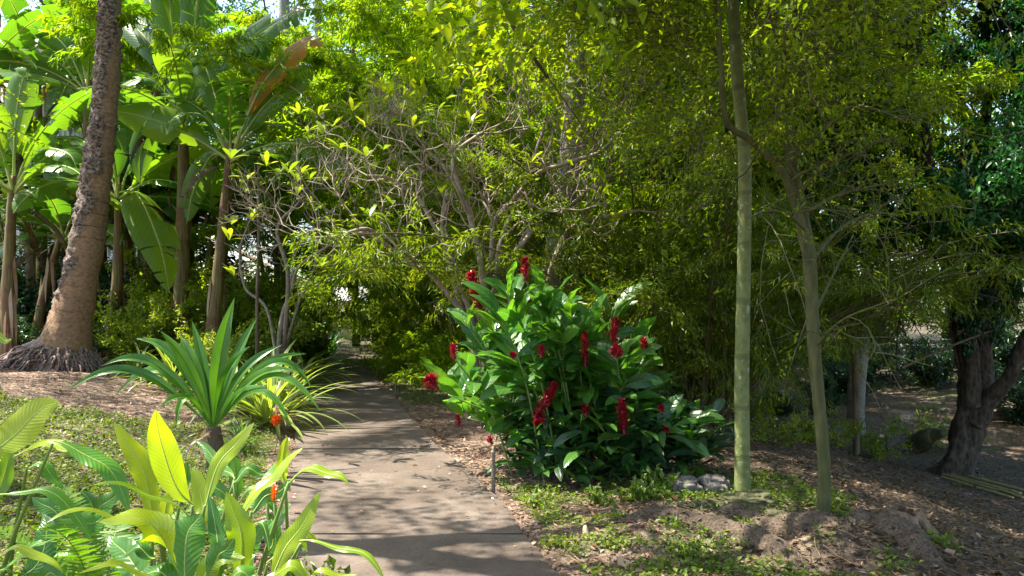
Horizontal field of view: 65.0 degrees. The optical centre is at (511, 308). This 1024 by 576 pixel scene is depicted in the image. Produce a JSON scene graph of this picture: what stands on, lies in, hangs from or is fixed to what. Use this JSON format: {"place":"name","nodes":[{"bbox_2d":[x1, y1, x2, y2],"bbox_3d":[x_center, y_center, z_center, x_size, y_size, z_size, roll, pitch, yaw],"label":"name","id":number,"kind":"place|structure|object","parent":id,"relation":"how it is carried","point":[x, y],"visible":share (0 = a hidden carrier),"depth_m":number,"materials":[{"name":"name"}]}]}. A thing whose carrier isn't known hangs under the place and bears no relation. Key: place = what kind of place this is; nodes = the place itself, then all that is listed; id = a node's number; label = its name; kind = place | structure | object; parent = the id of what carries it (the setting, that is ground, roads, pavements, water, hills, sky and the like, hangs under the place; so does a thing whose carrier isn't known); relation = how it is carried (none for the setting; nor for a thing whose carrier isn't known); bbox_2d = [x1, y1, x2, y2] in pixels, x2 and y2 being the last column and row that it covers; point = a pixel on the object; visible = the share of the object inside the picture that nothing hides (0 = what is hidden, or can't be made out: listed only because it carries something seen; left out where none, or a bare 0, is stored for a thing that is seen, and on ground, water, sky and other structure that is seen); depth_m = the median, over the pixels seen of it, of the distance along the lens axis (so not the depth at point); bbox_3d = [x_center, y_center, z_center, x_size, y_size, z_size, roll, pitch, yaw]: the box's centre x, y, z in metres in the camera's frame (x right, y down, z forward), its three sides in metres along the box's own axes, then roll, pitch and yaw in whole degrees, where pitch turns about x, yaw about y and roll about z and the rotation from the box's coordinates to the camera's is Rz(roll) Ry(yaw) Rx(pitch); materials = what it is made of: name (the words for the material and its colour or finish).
{"place":"outdoors","nodes":[
{"label":"outdoors","id":0,"kind":"place"},
{"bbox_2d":[281,338,559,575],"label":"path","id":1,"kind":"structure","parent":0,"point":[395,506],"depth_m":6.67,"materials":[{"name":"concrete"}]},
{"bbox_2d":[0,310,1023,575],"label":"ground","id":2,"kind":"structure","parent":0,"point":[944,398],"depth_m":8.79,"materials":[{"name":"brown soil"}]},
{"bbox_2d":[0,68,79,163],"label":"shade tree","id":3,"kind":"object","parent":2,"relation":"on","point":[12,117],"visible":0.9,"depth_m":14.15,"materials":[{"name":"green plant"}]},
{"bbox_2d":[0,0,81,115],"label":"banana plant","id":4,"kind":"object","parent":2,"relation":"on","point":[14,34],"visible":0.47,"depth_m":17.73,"materials":[{"name":"green plant"}]},
{"bbox_2d":[0,92,82,330],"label":"banana plant","id":5,"kind":"object","parent":2,"relation":"on","point":[30,267],"visible":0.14,"depth_m":18.89,"materials":[{"name":"green plant"}]},
{"bbox_2d":[0,0,92,299],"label":"banana plant","id":6,"kind":"object","parent":2,"relation":"on","point":[14,8],"visible":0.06,"depth_m":19.13,"materials":[{"name":"green plant"}]},
{"bbox_2d":[0,251,101,334],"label":"dark shrub","id":7,"kind":"object","parent":2,"relation":"on","point":[26,300],"visible":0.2,"depth_m":18.40,"materials":[{"name":"green plant"}]},
{"bbox_2d":[0,67,120,355],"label":"banana plant","id":8,"kind":"object","parent":2,"relation":"on","point":[29,171],"visible":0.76,"depth_m":14.98,"materials":[{"name":"green plant"}]},
{"bbox_2d":[0,332,129,575],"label":"heliconia","id":9,"kind":"object","parent":2,"relation":"on","point":[21,427],"visible":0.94,"depth_m":3.27,"materials":[{"name":"green plant"}]},
{"bbox_2d":[0,163,138,339],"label":"banana plant","id":10,"kind":"object","parent":2,"relation":"on","point":[52,210],"visible":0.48,"depth_m":16.89,"materials":[{"name":"green plant"}]},
{"bbox_2d":[0,119,144,289],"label":"banana plant","id":11,"kind":"object","parent":2,"relation":"on","point":[38,228],"visible":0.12,"depth_m":18.79,"materials":[{"name":"green plant"}]},
{"bbox_2d":[17,491,147,570],"bbox_3d":[-2.216,1.272,4.250,0.753,0.602,0.217,0,0,0],"label":"heliconia","id":12,"kind":"object","parent":2,"relation":"on","point":[44,506],"visible":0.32,"depth_m":4.30,"materials":[{"name":"green plant"}]},
{"bbox_2d":[0,0,177,371],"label":"coconut palm","id":13,"kind":"object","parent":2,"relation":"on","point":[63,342],"visible":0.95,"depth_m":13.40,"materials":[{"name":"brown plant"}]},
{"bbox_2d":[0,0,192,141],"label":"banana plant","id":14,"kind":"object","parent":2,"relation":"on","point":[58,80],"visible":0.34,"depth_m":17.77,"materials":[{"name":"green plant"}]},
{"bbox_2d":[0,39,198,283],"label":"tree","id":15,"kind":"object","parent":2,"relation":"on","point":[60,133],"depth_m":24.96,"materials":[{"name":"plant"}]},
{"bbox_2d":[25,262,195,330],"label":"dark shrub","id":16,"kind":"object","parent":2,"relation":"on","point":[105,285],"visible":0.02,"depth_m":17.97,"materials":[{"name":"green plant"}]},
{"bbox_2d":[0,66,239,358],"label":"banana plant","id":17,"kind":"object","parent":2,"relation":"on","point":[146,226],"visible":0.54,"depth_m":15.76,"materials":[{"name":"green plant"}]},
{"bbox_2d":[77,143,175,353],"bbox_3d":[-9.284,-1.383,18.674,3.916,5.497,3.561,0,0,40],"label":"banana plant","id":18,"kind":"object","parent":2,"relation":"on","point":[128,183],"visible":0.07,"depth_m":18.48,"materials":[{"name":"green plant"}]},
{"bbox_2d":[0,485,265,575],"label":"fern","id":19,"kind":"object","parent":2,"relation":"on","point":[95,559],"visible":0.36,"depth_m":3.76,"materials":[{"name":"plant"}]},
{"bbox_2d":[92,283,206,366],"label":"lime shrub","id":20,"kind":"object","parent":2,"relation":"on","point":[156,320],"visible":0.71,"depth_m":15.24,"materials":[{"name":"green plant"}]},
{"bbox_2d":[71,148,245,290],"bbox_3d":[-8.398,-1.249,19.317,3.730,5.235,3.391,0,0,-25],"label":"banana plant","id":21,"kind":"object","parent":2,"relation":"on","point":[170,212],"visible":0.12,"depth_m":18.76,"materials":[{"name":"green plant"}]},
{"bbox_2d":[105,323,215,393],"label":"strap leaf plant","id":22,"kind":"object","parent":2,"relation":"on","point":[167,361],"visible":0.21,"depth_m":12.34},
{"bbox_2d":[48,409,301,575],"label":"heliconia","id":23,"kind":"object","parent":2,"relation":"on","point":[182,540],"visible":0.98,"depth_m":3.16,"materials":[{"name":"green plant"}]},
{"bbox_2d":[68,109,290,286],"bbox_3d":[-8.733,-1.876,20.554,6.247,6.180,6.178,0,0,-25],"label":"areca palm","id":24,"kind":"object","parent":2,"relation":"on","point":[207,250],"visible":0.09,"depth_m":20.15,"materials":[{"name":"green plant"}]},
{"bbox_2d":[93,245,277,354],"bbox_3d":[-7.258,-0.045,17.619,3.911,2.723,4.784,0,0,-26],"label":"lime shrub","id":25,"kind":"object","parent":2,"relation":"on","point":[142,286],"visible":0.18,"depth_m":17.36,"materials":[{"name":"green plant"}]},
{"bbox_2d":[51,0,322,346],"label":"banana plant","id":26,"kind":"object","parent":2,"relation":"on","point":[169,12],"visible":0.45,"depth_m":15.86,"materials":[{"name":"green plant"}]},
{"bbox_2d":[0,0,374,241],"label":"dark tree","id":27,"kind":"object","parent":2,"relation":"on","point":[219,7],"visible":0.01,"depth_m":28.70,"materials":[{"name":"green plant"}]},
{"bbox_2d":[68,298,318,470],"bbox_3d":[-2.896,0.786,7.570,2.300,1.776,1.170,0,0,0],"label":"dracaena","id":28,"kind":"object","parent":2,"relation":"on","point":[214,387],"visible":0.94,"depth_m":7.65,"materials":[{"name":"green plant"}]},
{"bbox_2d":[121,0,277,292],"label":"banana plant","id":29,"kind":"object","parent":2,"relation":"on","point":[157,93],"visible":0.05,"depth_m":19.89,"materials":[{"name":"green plant"}]},
{"bbox_2d":[127,147,277,274],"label":"banana plant","id":30,"kind":"object","parent":2,"relation":"on","point":[192,253],"visible":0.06,"depth_m":20.13,"materials":[{"name":"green plant"}]},
{"bbox_2d":[104,248,304,317],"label":"dark shrub","id":31,"kind":"object","parent":2,"relation":"on","point":[230,257],"visible":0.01,"depth_m":21.71,"materials":[{"name":"green plant"}]},
{"bbox_2d":[94,256,338,376],"bbox_3d":[-5.779,0.235,16.531,4.442,2.528,3.632,0,0,-9],"label":"lime shrub","id":32,"kind":"object","parent":2,"relation":"on","point":[265,337],"visible":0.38,"depth_m":16.06,"materials":[{"name":"green plant"}]},
{"bbox_2d":[159,322,278,375],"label":"lime shrub","id":33,"kind":"object","parent":2,"relation":"on","point":[243,358],"visible":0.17,"depth_m":14.04,"materials":[{"name":"green plant"}]},
{"bbox_2d":[155,135,300,273],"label":"banana plant","id":34,"kind":"object","parent":2,"relation":"on","point":[262,172],"visible":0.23,"depth_m":18.92,"materials":[{"name":"green plant"}]},
{"bbox_2d":[117,36,350,348],"bbox_3d":[-5.414,-1.706,14.875,3.549,7.385,4.065,0,0,-35],"label":"banana plant","id":35,"kind":"object","parent":2,"relation":"on","point":[164,125],"visible":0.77,"depth_m":14.88,"materials":[{"name":"green plant"}]},
{"bbox_2d":[190,456,286,533],"bbox_3d":[-1.777,1.279,5.191,0.656,0.671,0.268,0,0,0],"label":"heliconia","id":36,"kind":"object","parent":2,"relation":"on","point":[221,488],"visible":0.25,"depth_m":5.20,"materials":[{"name":"green plant"}]},
{"bbox_2d":[255,160,259,365],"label":"bare sapling","id":37,"kind":"object","parent":2,"relation":"on","point":[257,295],"visible":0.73,"depth_m":13.98,"materials":[{"name":"grey plant"}]},
{"bbox_2d":[162,341,363,439],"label":"strap leaf plant","id":38,"kind":"object","parent":2,"relation":"on","point":[263,411],"visible":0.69,"depth_m":10.39,"materials":[{"name":"plant"}]},
{"bbox_2d":[200,164,360,351],"bbox_3d":[-6.935,-1.407,24.309,6.247,6.180,6.178,0,0,33],"label":"areca palm","id":39,"kind":"object","parent":2,"relation":"on","point":[268,253],"visible":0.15,"depth_m":23.46,"materials":[{"name":"green plant"}]},
{"bbox_2d":[245,350,347,411],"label":"strap leaf plant","id":40,"kind":"object","parent":2,"relation":"on","point":[283,394],"visible":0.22,"depth_m":12.34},
{"bbox_2d":[206,142,395,365],"bbox_3d":[-3.766,-0.931,14.859,4.012,4.065,2.070,0,0,24],"label":"frangipani tree","id":41,"kind":"object","parent":2,"relation":"on","point":[283,339],"visible":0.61,"depth_m":14.46,"materials":[{"name":"green plant"}]},
{"bbox_2d":[250,267,357,367],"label":"lime shrub","id":42,"kind":"object","parent":2,"relation":"on","point":[279,286],"visible":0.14,"depth_m":20.12,"materials":[{"name":"green plant"}]},
{"bbox_2d":[232,437,382,575],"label":"heliconia","id":43,"kind":"object","parent":2,"relation":"on","point":[293,536],"visible":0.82,"depth_m":3.25,"materials":[{"name":"green plant"}]},
{"bbox_2d":[262,333,366,392],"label":"strap leaf plant","id":44,"kind":"object","parent":2,"relation":"on","point":[309,362],"visible":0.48,"depth_m":15.40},
{"bbox_2d":[285,542,350,575],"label":"creeping weed","id":45,"kind":"object","parent":2,"relation":"on","point":[330,560],"visible":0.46,"depth_m":4.19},
{"bbox_2d":[291,333,363,369],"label":"strap leaf plant","id":46,"kind":"object","parent":2,"relation":"on","point":[310,351],"visible":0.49,"depth_m":20.31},
{"bbox_2d":[328,286,448,348],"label":"lime shrub","id":47,"kind":"object","parent":2,"relation":"on","point":[376,305],"visible":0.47,"depth_m":30.12,"materials":[{"name":"green plant"}]},
{"bbox_2d":[104,0,676,351],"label":"bamboo clump","id":48,"kind":"object","parent":2,"relation":"on","point":[205,232],"visible":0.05,"depth_m":18.05,"materials":[{"name":"green plant"}]},
{"bbox_2d":[233,15,548,332],"bbox_3d":[-0.007,-4.323,30.058,20.421,12.138,19.230,0,0,-28],"label":"bamboo clump","id":49,"kind":"object","parent":2,"relation":"on","point":[364,35],"visible":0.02,"depth_m":21.43,"materials":[{"name":"green plant"}]},
{"bbox_2d":[341,310,475,368],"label":"feathery shrub","id":50,"kind":"object","parent":2,"relation":"on","point":[368,346],"visible":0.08,"depth_m":22.18,"materials":[{"name":"green plant"}]},
{"bbox_2d":[358,318,476,378],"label":"feathery shrub","id":51,"kind":"object","parent":2,"relation":"on","point":[395,361],"visible":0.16,"depth_m":18.83,"materials":[{"name":"green plant"}]},
{"bbox_2d":[382,324,476,391],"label":"feathery shrub","id":52,"kind":"object","parent":2,"relation":"on","point":[436,355],"visible":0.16,"depth_m":16.82,"materials":[{"name":"green plant"}]},
{"bbox_2d":[36,0,856,339],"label":"bamboo clump","id":53,"kind":"object","parent":2,"relation":"on","point":[82,38],"visible":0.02,"depth_m":19.11,"materials":[{"name":"green plant"}]},
{"bbox_2d":[210,19,763,372],"bbox_3d":[-0.093,-1.526,10.256,6.663,4.787,4.527,0,0,0],"label":"frangipani tree","id":54,"kind":"object","parent":2,"relation":"on","point":[376,87],"visible":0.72,"depth_m":9.80,"materials":[{"name":"green plant"}]},
{"bbox_2d":[0,367,998,575],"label":"ground weeds","id":55,"kind":"object","parent":2,"relation":"on","point":[556,513],"visible":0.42,"depth_m":6.27,"materials":[{"name":"plant"}]},
{"bbox_2d":[48,0,961,316],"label":"bamboo clump","id":56,"kind":"object","parent":2,"relation":"on","point":[132,60],"visible":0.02,"depth_m":17.02,"materials":[{"name":"green plant"}]},
{"bbox_2d":[0,357,1023,575],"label":"fallen leaves","id":57,"kind":"object","parent":2,"relation":"on","point":[620,560],"visible":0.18,"depth_m":7.45,"materials":[{"name":"brown plant"}]},
{"bbox_2d":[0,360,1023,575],"bbox_3d":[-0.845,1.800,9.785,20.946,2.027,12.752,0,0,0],"label":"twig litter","id":58,"kind":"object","parent":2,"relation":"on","point":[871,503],"visible":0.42,"depth_m":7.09,"materials":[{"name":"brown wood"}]},
{"bbox_2d":[473,0,585,396],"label":"royal palm","id":59,"kind":"object","parent":2,"relation":"on","point":[569,80],"visible":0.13,"depth_m":11.47,"materials":[{"name":"grey plant"}]},
{"bbox_2d":[53,0,1023,326],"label":"bamboo clump","id":60,"kind":"object","parent":2,"relation":"on","point":[323,56],"visible":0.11,"depth_m":14.03,"materials":[{"name":"green plant"}]},
{"bbox_2d":[194,0,953,356],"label":"bamboo clump","id":61,"kind":"object","parent":2,"relation":"on","point":[404,18],"visible":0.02,"depth_m":15.95,"materials":[{"name":"green plant"}]},
{"bbox_2d":[420,256,734,491],"bbox_3d":[0.638,0.602,7.753,3.137,2.175,1.971,0,0,0],"label":"red ginger","id":62,"kind":"object","parent":2,"relation":"on","point":[571,386],"visible":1,"depth_m":7.42,"materials":[{"name":"green plant"}]},
{"bbox_2d":[493,0,712,279],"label":"shade tree","id":63,"kind":"object","parent":2,"relation":"on","point":[542,67],"visible":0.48,"depth_m":8.88,"materials":[{"name":"green plant"}]},
{"bbox_2d":[583,482,624,506],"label":"seedling","id":64,"kind":"object","parent":2,"relation":"on","point":[596,498],"visible":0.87,"depth_m":6.56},
{"bbox_2d":[248,45,977,340],"bbox_3d":[1.316,-3.164,17.839,16.494,9.804,15.532,0,0,26],"label":"bamboo clump","id":65,"kind":"object","parent":2,"relation":"on","point":[431,92],"visible":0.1,"depth_m":13.68,"materials":[{"name":"green plant"}]},
{"bbox_2d":[607,475,685,502],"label":"seedling","id":66,"kind":"object","parent":2,"relation":"on","point":[640,493],"visible":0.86,"depth_m":6.45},
{"bbox_2d":[384,0,909,490],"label":"smooth barked tree","id":67,"kind":"object","parent":2,"relation":"on","point":[742,472],"visible":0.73,"depth_m":6.79,"materials":[{"name":"green plant"}]},
{"bbox_2d":[280,0,1023,430],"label":"tree","id":68,"kind":"object","parent":2,"relation":"on","point":[856,300],"visible":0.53,"depth_m":9.62,"materials":[{"name":"green plant"}]},
{"bbox_2d":[584,383,734,466],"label":"dark shrub","id":69,"kind":"object","parent":2,"relation":"on","point":[666,454],"visible":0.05,"depth_m":7.78,"materials":[{"name":"green plant"}]},
{"bbox_2d":[638,462,694,494],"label":"seedling","id":70,"kind":"object","parent":2,"relation":"on","point":[651,475],"visible":0.51,"depth_m":6.93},
{"bbox_2d":[319,43,1023,404],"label":"dark bamboo clump","id":71,"kind":"object","parent":2,"relation":"on","point":[613,235],"visible":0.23,"depth_m":10.33,"materials":[{"name":"green plant"}]},
{"bbox_2d":[671,475,702,496],"bbox_3d":[1.493,1.550,6.862,0.275,0.230,0.246,0,0,0],"label":"rock","id":72,"kind":"object","parent":2,"relation":"on","point":[689,484],"visible":0.45,"depth_m":6.78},
{"bbox_2d":[666,539,709,559],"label":"seedling","id":73,"kind":"object","parent":2,"relation":"on","point":[696,549],"visible":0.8,"depth_m":5.09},
{"bbox_2d":[613,504,807,565],"bbox_3d":[1.411,1.548,5.367,1.558,0.302,0.558,0,0,35],"label":"exposed root","id":74,"kind":"object","parent":2,"relation":"on","point":[765,540],"visible":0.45,"depth_m":5.36,"materials":[{"name":"brown plant"}]},
{"bbox_2d":[698,474,731,494],"bbox_3d":[1.751,1.559,6.924,0.280,0.244,0.228,0,0,0],"label":"rock","id":75,"kind":"object","parent":2,"relation":"on","point":[708,482],"visible":0.52,"depth_m":6.86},
{"bbox_2d":[422,390,1023,575],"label":"slope leaf litter","id":76,"kind":"object","parent":2,"relation":"on","point":[975,555],"visible":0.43,"depth_m":7.04,"materials":[{"name":"plant"}]},
{"bbox_2d":[438,0,1023,514],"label":"forked tree","id":77,"kind":"object","parent":2,"relation":"on","point":[782,22],"visible":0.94,"depth_m":5.53,"materials":[{"name":"green plant"}]},
{"bbox_2d":[720,489,777,507],"bbox_3d":[1.837,1.508,6.232,0.427,0.175,0.322,0,0,0],"label":"rock","id":78,"kind":"object","parent":2,"relation":"on","point":[760,496],"visible":0.48,"depth_m":6.18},
{"bbox_2d":[712,380,786,418],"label":"leafy sapling","id":79,"kind":"object","parent":2,"relation":"on","point":[761,406],"visible":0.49,"depth_m":14.38,"materials":[{"name":"green plant"}]},
{"bbox_2d":[659,498,841,520],"bbox_3d":[1.754,1.532,6.056,1.577,0.147,0.203,0,0,19],"label":"exposed root","id":80,"kind":"object","parent":2,"relation":"on","point":[720,502],"visible":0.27,"depth_m":6.12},
{"bbox_2d":[731,408,814,446],"bbox_3d":[3.387,1.547,10.495,1.189,0.562,0.861,0,0,-1],"label":"leafy sapling","id":81,"kind":"object","parent":2,"relation":"on","point":[776,432],"visible":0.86,"depth_m":10.40,"materials":[{"name":"green plant"}]},
{"bbox_2d":[706,503,852,534],"bbox_3d":[1.873,1.516,5.563,0.342,0.353,1.373,0,0,-44],"label":"exposed root","id":82,"kind":"object","parent":2,"relation":"on","point":[806,520],"visible":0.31,"depth_m":5.42,"materials":[{"name":"brown plant"}]},
{"bbox_2d":[759,391,806,417],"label":"dark shrub","id":83,"kind":"object","parent":2,"relation":"on","point":[786,408],"visible":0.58,"depth_m":17.88,"materials":[{"name":"green plant"}]},
{"bbox_2d":[567,178,999,409],"bbox_3d":[3.653,-0.002,15.023,9.514,3.805,7.200,0,0,84],"label":"dark bamboo clump","id":84,"kind":"object","parent":2,"relation":"on","point":[843,329],"visible":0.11,"depth_m":12.25,"materials":[{"name":"green plant"}]},
{"bbox_2d":[618,498,949,568],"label":"caught leaf litter","id":85,"kind":"object","parent":2,"relation":"on","point":[804,509],"visible":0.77,"depth_m":5.40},
{"bbox_2d":[608,0,1023,478],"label":"old fig tree","id":86,"kind":"object","parent":2,"relation":"on","point":[996,170],"visible":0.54,"depth_m":12.29,"materials":[{"name":"green plant"}]},
{"bbox_2d":[900,321,1023,368],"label":"dead branch","id":87,"kind":"object","parent":86,"relation":"attached to","point":[937,351],"visible":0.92,"depth_m":11.90,"materials":[{"name":"wood"}]},
{"bbox_2d":[798,404,865,449],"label":"leafy sapling","id":88,"kind":"object","parent":2,"relation":"on","point":[833,434],"visible":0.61,"depth_m":12.29,"materials":[{"name":"green plant"}]},
{"bbox_2d":[794,353,886,402],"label":"dark shrub","id":89,"kind":"object","parent":2,"relation":"on","point":[838,385],"visible":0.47,"depth_m":24.25,"materials":[{"name":"green plant"}]},
{"bbox_2d":[835,246,859,456],"bbox_3d":[5.205,0.845,12.515,0.365,3.652,0.268,0,0,-26],"label":"broken snag","id":90,"kind":"object","parent":2,"relation":"on","point":[855,407],"visible":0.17,"depth_m":12.46,"materials":[{"name":"grey plant"}]},
{"bbox_2d":[847,203,874,435],"bbox_3d":[7.819,-1.107,18.004,0.634,8.028,0.414,0,0,0],"label":"leaning tree","id":91,"kind":"object","parent":2,"relation":"on","point":[862,390],"visible":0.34,"depth_m":17.86,"materials":[{"name":"grey plant"}]},
{"bbox_2d":[821,327,908,383],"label":"dark shrub","id":92,"kind":"object","parent":2,"relation":"on","point":[874,368],"visible":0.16,"depth_m":26.53,"materials":[{"name":"green plant"}]},
{"bbox_2d":[830,417,913,461],"bbox_3d":[5.887,2.179,13.210,1.034,0.675,1.426,0,0,-34],"label":"leafy sapling","id":93,"kind":"object","parent":2,"relation":"on","point":[879,454],"visible":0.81,"depth_m":12.98,"materials":[{"name":"green plant"}]},
{"bbox_2d":[824,257,945,340],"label":"lime shrub","id":94,"kind":"object","parent":2,"relation":"on","point":[887,324],"visible":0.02,"depth_m":33.39,"materials":[{"name":"green plant"}]},
{"bbox_2d":[868,431,915,450],"bbox_3d":[7.734,2.742,16.203,0.970,0.569,0.740,0,0,0],"label":"rock","id":95,"kind":"object","parent":2,"relation":"on","point":[897,440],"visible":0.22,"depth_m":15.89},
{"bbox_2d":[842,508,951,570],"bbox_3d":[2.430,1.535,5.130,0.773,0.407,0.640,0,0,23],"label":"exposed root","id":96,"kind":"object","parent":2,"relation":"on","point":[890,521],"visible":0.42,"depth_m":5.07,"materials":[{"name":"brown plant"}]},
{"bbox_2d":[879,505,939,536],"bbox_3d":[2.787,1.566,5.752,0.562,0.279,0.502,0,0,0],"label":"rock","id":97,"kind":"object","parent":2,"relation":"on","point":[918,517],"visible":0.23,"depth_m":5.69,"materials":[{"name":"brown stone"}]},
{"bbox_2d":[884,334,957,387],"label":"dark shrub","id":98,"kind":"object","parent":2,"relation":"on","point":[947,362],"visible":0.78,"depth_m":25.26,"materials":[{"name":"green plant"}]},
{"bbox_2d":[906,428,946,454],"bbox_3d":[6.891,2.215,13.341,0.344,0.505,0.738,0,0,-15],"label":"rock","id":99,"kind":"object","parent":2,"relation":"on","point":[923,440],"visible":0.98,"depth_m":13.27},
{"bbox_2d":[882,406,986,451],"bbox_3d":[8.215,2.455,15.985,1.378,0.900,1.902,0,0,-25],"label":"leafy sapling","id":100,"kind":"object","parent":2,"relation":"on","point":[903,429],"visible":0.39,"depth_m":15.95,"materials":[{"name":"green plant"}]},
{"bbox_2d":[900,278,1023,342],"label":"lime shrub","id":101,"kind":"object","parent":2,"relation":"on","point":[937,322],"visible":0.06,"depth_m":33.79,"materials":[{"name":"green plant"}]},
{"bbox_2d":[992,315,1023,379],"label":"dark shrub","id":102,"kind":"object","parent":2,"relation":"on","point":[1001,357],"visible":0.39,"depth_m":25.67,"materials":[{"name":"green plant"}]},
{"bbox_2d":[994,361,1023,424],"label":"dark shrub","id":103,"kind":"object","parent":2,"relation":"on","point":[1015,394],"visible":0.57,"depth_m":20.12,"materials":[{"name":"green plant"}]},
{"bbox_2d":[0,0,1023,311],"label":"sky","id":104,"kind":"structure","parent":0,"point":[267,2],"materials":[{"name":"white"}]},
{"bbox_2d":[749,395,1023,452],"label":"path","id":105,"kind":"structure","parent":0,"point":[1009,434],"depth_m":20.58,"materials":[{"name":"concrete"}]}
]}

